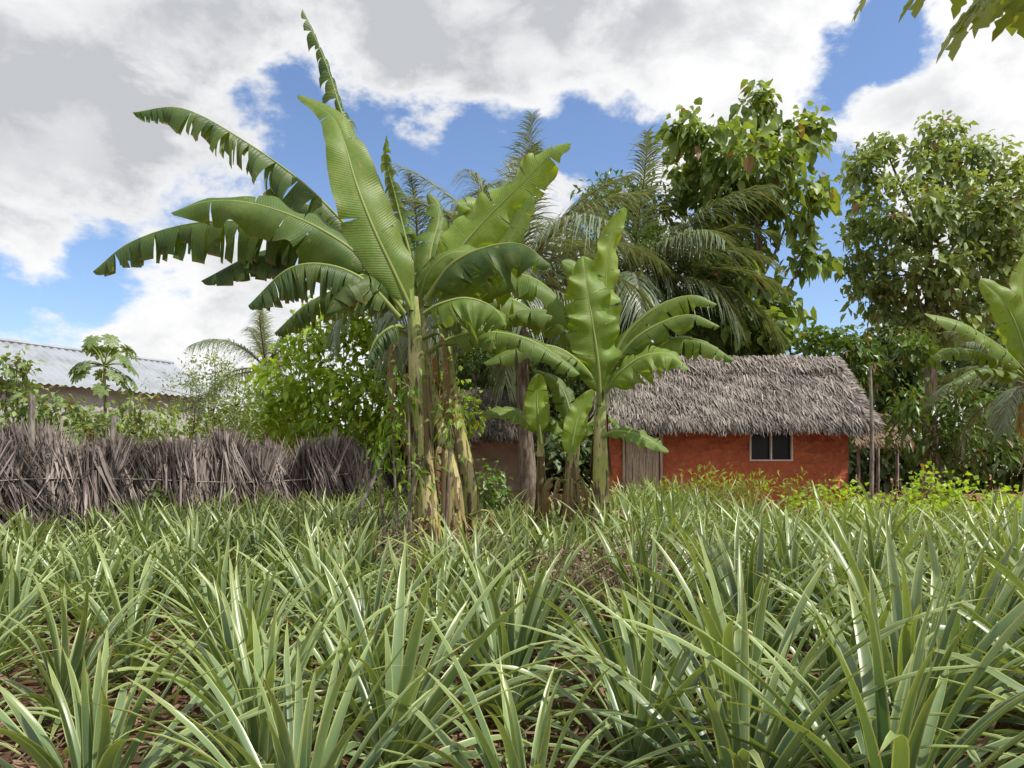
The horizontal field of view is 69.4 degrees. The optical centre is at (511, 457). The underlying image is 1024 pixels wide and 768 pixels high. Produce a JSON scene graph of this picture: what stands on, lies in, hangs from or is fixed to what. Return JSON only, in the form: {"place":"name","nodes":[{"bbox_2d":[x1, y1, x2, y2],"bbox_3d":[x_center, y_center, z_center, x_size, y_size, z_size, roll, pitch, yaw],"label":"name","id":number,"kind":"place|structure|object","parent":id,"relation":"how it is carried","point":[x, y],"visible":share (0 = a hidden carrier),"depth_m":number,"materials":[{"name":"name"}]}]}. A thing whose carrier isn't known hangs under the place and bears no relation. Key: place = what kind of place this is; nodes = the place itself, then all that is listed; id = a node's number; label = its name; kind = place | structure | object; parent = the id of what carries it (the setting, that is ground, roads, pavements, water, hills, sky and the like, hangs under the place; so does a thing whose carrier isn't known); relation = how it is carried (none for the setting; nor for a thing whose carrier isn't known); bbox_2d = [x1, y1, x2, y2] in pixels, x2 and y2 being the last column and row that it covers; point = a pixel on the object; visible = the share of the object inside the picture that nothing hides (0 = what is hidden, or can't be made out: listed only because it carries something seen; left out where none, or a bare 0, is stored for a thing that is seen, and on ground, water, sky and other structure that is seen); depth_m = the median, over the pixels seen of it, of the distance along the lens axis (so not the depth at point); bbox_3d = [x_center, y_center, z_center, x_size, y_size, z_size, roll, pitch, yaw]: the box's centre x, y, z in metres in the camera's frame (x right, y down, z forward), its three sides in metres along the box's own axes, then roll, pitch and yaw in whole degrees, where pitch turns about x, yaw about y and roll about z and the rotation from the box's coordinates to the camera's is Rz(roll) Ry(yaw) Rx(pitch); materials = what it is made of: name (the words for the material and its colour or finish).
{"place":"outdoors","nodes":[
{"label":"outdoors","id":0,"kind":"place"},
{"bbox_2d":[0,379,204,451],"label":"plaster walls","id":1,"kind":"structure","parent":0,"point":[76,393],"depth_m":25.02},
{"bbox_2d":[0,338,217,399],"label":"corrugated roof","id":2,"kind":"structure","parent":1,"relation":"on","point":[58,364],"depth_m":25.44,"materials":[{"name":"metal"}]},
{"bbox_2d":[0,465,1023,767],"bbox_3d":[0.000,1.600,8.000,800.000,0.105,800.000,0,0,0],"label":"ground","id":3,"kind":"structure","parent":0,"point":[474,761],"depth_m":4.59,"materials":[{"name":"red soil"}]},
{"bbox_2d":[27,395,35,508],"bbox_3d":[-7.364,0.325,11.296,0.143,2.552,0.116,0,0,22],"label":"fence post","id":4,"kind":"object","parent":3,"relation":"on","point":[31,413],"visible":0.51,"depth_m":11.27,"materials":[{"name":"grey wood"}]},
{"bbox_2d":[0,588,77,765],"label":"pineapple plant","id":5,"kind":"object","parent":3,"relation":"on","point":[9,712],"visible":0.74,"depth_m":3.81,"materials":[{"name":"green plant"}]},
{"bbox_2d":[0,345,134,447],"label":"shrub","id":6,"kind":"object","parent":3,"relation":"on","point":[42,410],"visible":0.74,"depth_m":14.42,"materials":[{"name":"green plant"}]},
{"bbox_2d":[0,570,191,751],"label":"pineapple plant","id":7,"kind":"object","parent":3,"relation":"on","point":[57,663],"visible":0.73,"depth_m":4.24,"materials":[{"name":"green plant"}]},
{"bbox_2d":[67,333,139,437],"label":"papaya sapling","id":8,"kind":"object","parent":3,"relation":"on","point":[90,344],"visible":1,"depth_m":15.41,"materials":[{"name":"green plant"}]},
{"bbox_2d":[36,378,182,450],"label":"shrub","id":9,"kind":"object","parent":3,"relation":"on","point":[141,421],"visible":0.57,"depth_m":15.87,"materials":[{"name":"green plant"}]},
{"bbox_2d":[110,415,116,501],"bbox_3d":[-6.724,0.450,12.400,0.185,2.304,0.120,0,0,0],"label":"fence post","id":10,"kind":"object","parent":3,"relation":"on","point":[113,427],"visible":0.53,"depth_m":12.37,"materials":[{"name":"grey wood"}]},
{"bbox_2d":[135,482,183,531],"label":"weed","id":11,"kind":"object","parent":3,"relation":"on","point":[156,494],"visible":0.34,"depth_m":12.84,"materials":[{"name":"green plant"}]},
{"bbox_2d":[0,587,329,767],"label":"pineapple plant","id":12,"kind":"object","parent":3,"relation":"on","point":[89,737],"visible":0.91,"depth_m":2.97,"materials":[{"name":"green plant"}]},
{"bbox_2d":[195,433,204,523],"bbox_3d":[-5.891,0.575,14.000,0.205,2.055,0.120,0,0,0],"label":"fence post","id":13,"kind":"object","parent":3,"relation":"on","point":[197,435],"visible":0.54,"depth_m":13.97,"materials":[{"name":"grey wood"}]},
{"bbox_2d":[156,343,267,445],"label":"fine leaved shrub","id":14,"kind":"object","parent":3,"relation":"on","point":[234,421],"visible":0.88,"depth_m":16.89,"materials":[{"name":"green plant"}]},
{"bbox_2d":[0,412,440,560],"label":"palm frond fence","id":15,"kind":"object","parent":3,"relation":"on","point":[65,478],"visible":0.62,"depth_m":13.12,"materials":[{"name":"grey plant"}]},
{"bbox_2d":[89,564,391,766],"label":"pineapple plant","id":16,"kind":"object","parent":3,"relation":"on","point":[227,636],"visible":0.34,"depth_m":4.23,"materials":[{"name":"green plant"}]},
{"bbox_2d":[183,308,323,445],"bbox_3d":[-7.454,-1.629,22.108,4.334,6.503,4.988,0,0,0],"label":"coconut palm","id":17,"kind":"object","parent":3,"relation":"on","point":[262,343],"visible":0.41,"depth_m":21.56,"materials":[{"name":"leaf"},{"name":"bark"}]},
{"bbox_2d":[100,554,426,767],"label":"pineapple plant","id":18,"kind":"object","parent":3,"relation":"on","point":[257,730],"visible":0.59,"depth_m":3.44,"materials":[{"name":"green plant"}]},
{"bbox_2d":[58,348,493,449],"bbox_3d":[-5.769,-0.767,19.672,11.175,4.742,3.131,0,0,-28],"label":"shrub","id":19,"kind":"object","parent":3,"relation":"on","point":[473,419],"visible":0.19,"depth_m":19.73,"materials":[{"name":"green plant"}]},
{"bbox_2d":[63,618,539,767],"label":"pineapple plant","id":20,"kind":"object","parent":3,"relation":"on","point":[292,741],"visible":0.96,"depth_m":2.82,"materials":[{"name":"green plant"}]},
{"bbox_2d":[231,289,435,504],"bbox_3d":[-4.549,-1.403,18.690,5.532,6.014,3.143,0,0,0],"label":"leafy bush","id":21,"kind":"object","parent":3,"relation":"on","point":[361,333],"visible":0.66,"depth_m":18.38,"materials":[{"name":"green plant"}]},
{"bbox_2d":[333,427,337,498],"bbox_3d":[-4.106,0.450,17.000,0.205,2.304,0.120,0,0,0],"label":"fence post","id":22,"kind":"object","parent":3,"relation":"on","point":[335,434],"visible":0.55,"depth_m":16.96,"materials":[{"name":"grey wood"}]},
{"bbox_2d":[93,9,579,570],"bbox_3d":[-2.300,-2.546,10.384,6.402,8.484,2.274,0,0,0],"label":"banana plant","id":23,"kind":"object","parent":3,"relation":"on","point":[471,263],"visible":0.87,"depth_m":9.90,"materials":[{"name":"green plant"}]},
{"bbox_2d":[198,561,479,767],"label":"pineapple plant","id":24,"kind":"object","parent":3,"relation":"on","point":[341,626],"visible":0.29,"depth_m":4.23,"materials":[{"name":"green plant"}]},
{"bbox_2d":[222,537,603,767],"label":"pineapple plant","id":25,"kind":"object","parent":3,"relation":"on","point":[414,727],"visible":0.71,"depth_m":3.47,"materials":[{"name":"green plant"}]},
{"bbox_2d":[321,172,511,400],"bbox_3d":[-2.458,-2.811,19.241,6.118,8.852,6.159,0,0,0],"label":"coconut palm","id":26,"kind":"object","parent":3,"relation":"on","point":[339,322],"visible":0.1,"depth_m":17.42,"materials":[{"name":"green plant"}]},
{"bbox_2d":[364,360,474,578],"bbox_3d":[-1.319,0.190,9.577,1.695,2.836,1.018,0,0,32],"label":"climbing weed","id":27,"kind":"object","parent":3,"relation":"on","point":[393,425],"visible":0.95,"depth_m":9.49,"materials":[{"name":"green plant"}]},
{"bbox_2d":[395,301,582,421],"bbox_3d":[-0.913,-2.400,27.753,7.692,8.047,4.514,0,0,0],"label":"mango tree","id":28,"kind":"object","parent":3,"relation":"on","point":[471,358],"visible":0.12,"depth_m":27.09,"materials":[{"name":"green plant"}]},
{"bbox_2d":[440,388,548,506],"bbox_3d":[-0.611,-0.377,25.220,3.839,4.055,4.361,0,0,0],"label":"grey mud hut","id":29,"kind":"object","parent":3,"relation":"on","point":[496,441],"visible":0.31,"depth_m":24.00,"materials":[{"name":"soil"}]},
{"bbox_2d":[474,458,521,530],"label":"weed","id":30,"kind":"object","parent":3,"relation":"on","point":[487,493],"visible":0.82,"depth_m":13.07,"materials":[{"name":"green plant"}]},
{"bbox_2d":[0,470,1023,746],"bbox_3d":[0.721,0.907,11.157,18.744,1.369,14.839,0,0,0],"label":"pineapple field","id":31,"kind":"structure","parent":3,"relation":"on","point":[204,546],"depth_m":6.82,"materials":[{"name":"green plant"}]},
{"bbox_2d":[351,440,389,522],"bbox_3d":[-2.195,0.366,11.595,0.661,1.329,0.068,0,0,-19],"label":"leaning pole","id":32,"kind":"object","parent":31,"relation":"on","point":[364,498],"visible":0.67,"depth_m":11.55,"materials":[{"name":"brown wood"}]},
{"bbox_2d":[364,528,659,761],"bbox_3d":[0.026,0.983,4.360,1.654,1.215,1.854,0,0,42],"label":"pineapple plant","id":33,"kind":"object","parent":3,"relation":"on","point":[512,638],"visible":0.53,"depth_m":4.28,"materials":[{"name":"green plant"}]},
{"bbox_2d":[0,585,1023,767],"bbox_3d":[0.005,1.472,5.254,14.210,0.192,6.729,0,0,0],"label":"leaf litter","id":34,"kind":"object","parent":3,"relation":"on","point":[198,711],"visible":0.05,"depth_m":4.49,"materials":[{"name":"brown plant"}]},
{"bbox_2d":[0,576,1023,767],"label":"dry pineapple leaves","id":35,"kind":"object","parent":3,"relation":"on","point":[984,741],"visible":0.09,"depth_m":4.27,"materials":[{"name":"brown plant"}]},
{"bbox_2d":[482,374,562,544],"bbox_3d":[0.195,0.174,10.939,1.247,2.792,0.561,0,0,-29],"label":"banana plant","id":36,"kind":"object","parent":3,"relation":"on","point":[535,417],"visible":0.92,"depth_m":10.84,"materials":[{"name":"green plant"}]},
{"bbox_2d":[372,108,672,514],"bbox_3d":[-0.138,-3.371,17.234,7.223,9.976,7.499,0,0,21],"label":"coconut palm","id":37,"kind":"object","parent":3,"relation":"on","point":[527,462],"visible":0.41,"depth_m":16.84,"materials":[{"name":"green plant"}]},
{"bbox_2d":[333,506,742,650],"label":"dry weeds","id":38,"kind":"object","parent":3,"relation":"on","point":[583,577],"visible":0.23,"depth_m":7.08,"materials":[{"name":"plant"}]},
{"bbox_2d":[365,597,714,767],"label":"pineapple plant","id":39,"kind":"object","parent":3,"relation":"on","point":[510,734],"visible":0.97,"depth_m":2.88,"materials":[{"name":"green plant"}]},
{"bbox_2d":[532,369,624,535],"bbox_3d":[1.024,0.110,10.785,1.435,2.919,1.297,0,0,0],"label":"banana plant","id":40,"kind":"object","parent":3,"relation":"on","point":[576,425],"visible":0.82,"depth_m":10.75,"materials":[{"name":"green plant"}]},
{"bbox_2d":[338,462,839,524],"bbox_3d":[1.565,0.877,15.545,10.562,1.599,1.438,0,0,0],"label":"green weed patch","id":41,"kind":"object","parent":3,"relation":"on","point":[804,490],"visible":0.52,"depth_m":15.48,"materials":[{"name":"green plant"}]},
{"bbox_2d":[483,208,733,539],"bbox_3d":[1.331,-1.005,10.452,3.423,5.149,1.566,0,0,0],"label":"banana plant","id":42,"kind":"object","parent":3,"relation":"on","point":[596,351],"visible":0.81,"depth_m":10.21,"materials":[{"name":"green plant"}]},
{"bbox_2d":[205,304,1023,493],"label":"distant trees","id":43,"kind":"object","parent":3,"relation":"on","point":[555,456],"visible":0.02,"depth_m":33.75,"materials":[{"name":"green plant"}]},
{"bbox_2d":[500,559,752,767],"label":"pineapple plant","id":44,"kind":"object","parent":3,"relation":"on","point":[593,621],"visible":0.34,"depth_m":4.30,"materials":[{"name":"green plant"}]},
{"bbox_2d":[492,125,793,402],"bbox_3d":[3.943,-4.006,25.144,10.497,11.237,9.793,0,0,0],"label":"coconut palm","id":45,"kind":"object","parent":3,"relation":"on","point":[679,239],"visible":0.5,"depth_m":23.45,"materials":[{"name":"green plant"}]},
{"bbox_2d":[467,585,823,767],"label":"pineapple plant","id":46,"kind":"object","parent":3,"relation":"on","point":[642,746],"visible":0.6,"depth_m":3.45,"materials":[{"name":"green plant"}]},
{"bbox_2d":[528,153,765,384],"bbox_3d":[4.375,-4.354,25.467,9.105,11.948,5.007,0,0,0],"label":"mango tree","id":47,"kind":"object","parent":3,"relation":"on","point":[663,214],"visible":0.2,"depth_m":25.20,"materials":[{"name":"green plant"}]},
{"bbox_2d":[583,353,885,515],"bbox_3d":[5.926,-0.710,21.884,7.869,4.721,5.725,0,0,0],"label":"red mud hut","id":48,"kind":"object","parent":3,"relation":"on","point":[769,415],"visible":0.66,"depth_m":20.00,"materials":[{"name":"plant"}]},
{"bbox_2d":[622,434,662,497],"bbox_3d":[3.515,0.460,19.930,1.070,2.280,0.100,0,0,0],"label":"plank door","id":49,"kind":"structure","parent":48,"relation":"in","point":[645,461],"depth_m":19.91,"materials":[{"name":"brown wood"}]},
{"bbox_2d":[751,432,789,459],"bbox_3d":[6.995,-0.360,20.065,1.080,0.850,0.010,0,0,0],"label":"window glass","id":50,"kind":"structure","parent":48,"relation":"in","point":[780,443],"depth_m":20.06,"materials":[{"name":"black glass"}]},
{"bbox_2d":[749,432,792,460],"bbox_3d":[6.995,-0.360,19.990,1.162,0.932,0.100,0,0,0],"label":"window frame","id":51,"kind":"structure","parent":48,"relation":"in","point":[791,436],"depth_m":19.94,"materials":[{"name":"paint"}]},
{"bbox_2d":[502,520,990,767],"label":"pineapple plant","id":52,"kind":"object","parent":3,"relation":"on","point":[720,629],"visible":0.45,"depth_m":3.41,"materials":[{"name":"green plant"}]},
{"bbox_2d":[653,78,844,357],"bbox_3d":[8.192,-5.793,25.680,6.789,14.799,5.057,0,0,0],"label":"teak tree","id":53,"kind":"object","parent":3,"relation":"on","point":[800,146],"visible":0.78,"depth_m":25.13,"materials":[{"name":"green plant"}]},
{"bbox_2d":[545,580,1023,767],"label":"pineapple plant","id":54,"kind":"object","parent":3,"relation":"on","point":[733,753],"visible":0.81,"depth_m":2.97,"materials":[{"name":"green plant"}]},
{"bbox_2d":[583,525,1023,767],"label":"pineapple plant","id":55,"kind":"object","parent":3,"relation":"on","point":[907,735],"visible":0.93,"depth_m":2.79,"materials":[{"name":"green plant"}]},
{"bbox_2d":[746,316,941,479],"bbox_3d":[11.292,-1.600,25.266,6.912,6.422,3.123,0,0,0],"label":"tree","id":56,"kind":"object","parent":3,"relation":"on","point":[860,358],"visible":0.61,"depth_m":24.76,"materials":[{"name":"green plant"}]},
{"bbox_2d":[700,494,1023,767],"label":"pineapple plant","id":57,"kind":"object","parent":3,"relation":"on","point":[903,640],"visible":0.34,"depth_m":3.66,"materials":[{"name":"green plant"}]},
{"bbox_2d":[705,578,1023,749],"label":"pineapple plant","id":58,"kind":"object","parent":3,"relation":"on","point":[828,657],"visible":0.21,"depth_m":3.90,"materials":[{"name":"green plant"}]},
{"bbox_2d":[869,367,873,499],"bbox_3d":[8.740,-0.297,17.998,0.132,3.797,0.115,0,0,22],"label":"wooden post","id":59,"kind":"object","parent":3,"relation":"on","point":[871,478],"visible":0.82,"depth_m":17.96,"materials":[{"name":"brown wood"}]},
{"bbox_2d":[851,413,916,503],"bbox_3d":[12.287,-0.002,25.147,2.356,3.207,2.066,0,0,0],"label":"thatched shelter","id":60,"kind":"object","parent":3,"relation":"on","point":[863,442],"visible":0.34,"depth_m":24.75,"materials":[{"name":"grey plant"}]},
{"bbox_2d":[768,516,1023,754],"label":"pineapple plant","id":61,"kind":"object","parent":3,"relation":"on","point":[973,630],"visible":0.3,"depth_m":4.24,"materials":[{"name":"green plant"}]},
{"bbox_2d":[770,461,1022,536],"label":"green crop","id":62,"kind":"object","parent":3,"relation":"on","point":[953,493],"visible":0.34,"depth_m":12.35,"materials":[{"name":"green plant"}]},
{"bbox_2d":[831,110,1023,492],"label":"tree","id":63,"kind":"object","parent":3,"relation":"on","point":[998,217],"visible":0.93,"depth_m":28.25,"materials":[{"name":"green plant"}]},
{"bbox_2d":[857,477,1014,509],"bbox_3d":[12.500,1.032,22.451,4.513,1.064,4.541,0,0,0],"label":"dry branch pile","id":64,"kind":"object","parent":3,"relation":"on","point":[901,489],"visible":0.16,"depth_m":22.35,"materials":[{"name":"green plant"}]},
{"bbox_2d":[850,0,1023,62],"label":"papaya tree","id":65,"kind":"object","parent":3,"relation":"on","point":[978,14],"visible":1,"depth_m":4.18,"materials":[{"name":"green plant"}]},
{"bbox_2d":[878,372,1023,498],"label":"tree","id":66,"kind":"object","parent":3,"relation":"on","point":[945,435],"visible":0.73,"depth_m":19.84,"materials":[{"name":"green plant"}]},
{"bbox_2d":[886,564,1023,767],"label":"pineapple plant","id":67,"kind":"object","parent":3,"relation":"on","point":[1003,759],"visible":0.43,"depth_m":3.71,"materials":[{"name":"green plant"}]},
{"bbox_2d":[921,331,1023,466],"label":"coconut palm","id":68,"kind":"object","parent":3,"relation":"on","point":[1006,424],"visible":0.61,"depth_m":17.21,"materials":[{"name":"leaf"},{"name":"bark"}]},
{"bbox_2d":[922,531,1023,728],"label":"pineapple plant","id":69,"kind":"object","parent":3,"relation":"on","point":[1013,578],"visible":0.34,"depth_m":4.19,"materials":[{"name":"green plant"}]},
{"bbox_2d":[924,254,1023,495],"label":"banana plant","id":70,"kind":"object","parent":3,"relation":"on","point":[998,298],"visible":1,"depth_m":13.83,"materials":[{"name":"green plant"}]},
{"bbox_2d":[924,581,1023,748],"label":"pineapple plant","id":71,"kind":"object","parent":3,"relation":"on","point":[1012,683],"visible":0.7,"depth_m":3.23,"materials":[{"name":"green plant"}]},
{"bbox_2d":[0,0,1023,431],"label":"sky","id":72,"kind":"structure","parent":0,"point":[448,84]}
]}

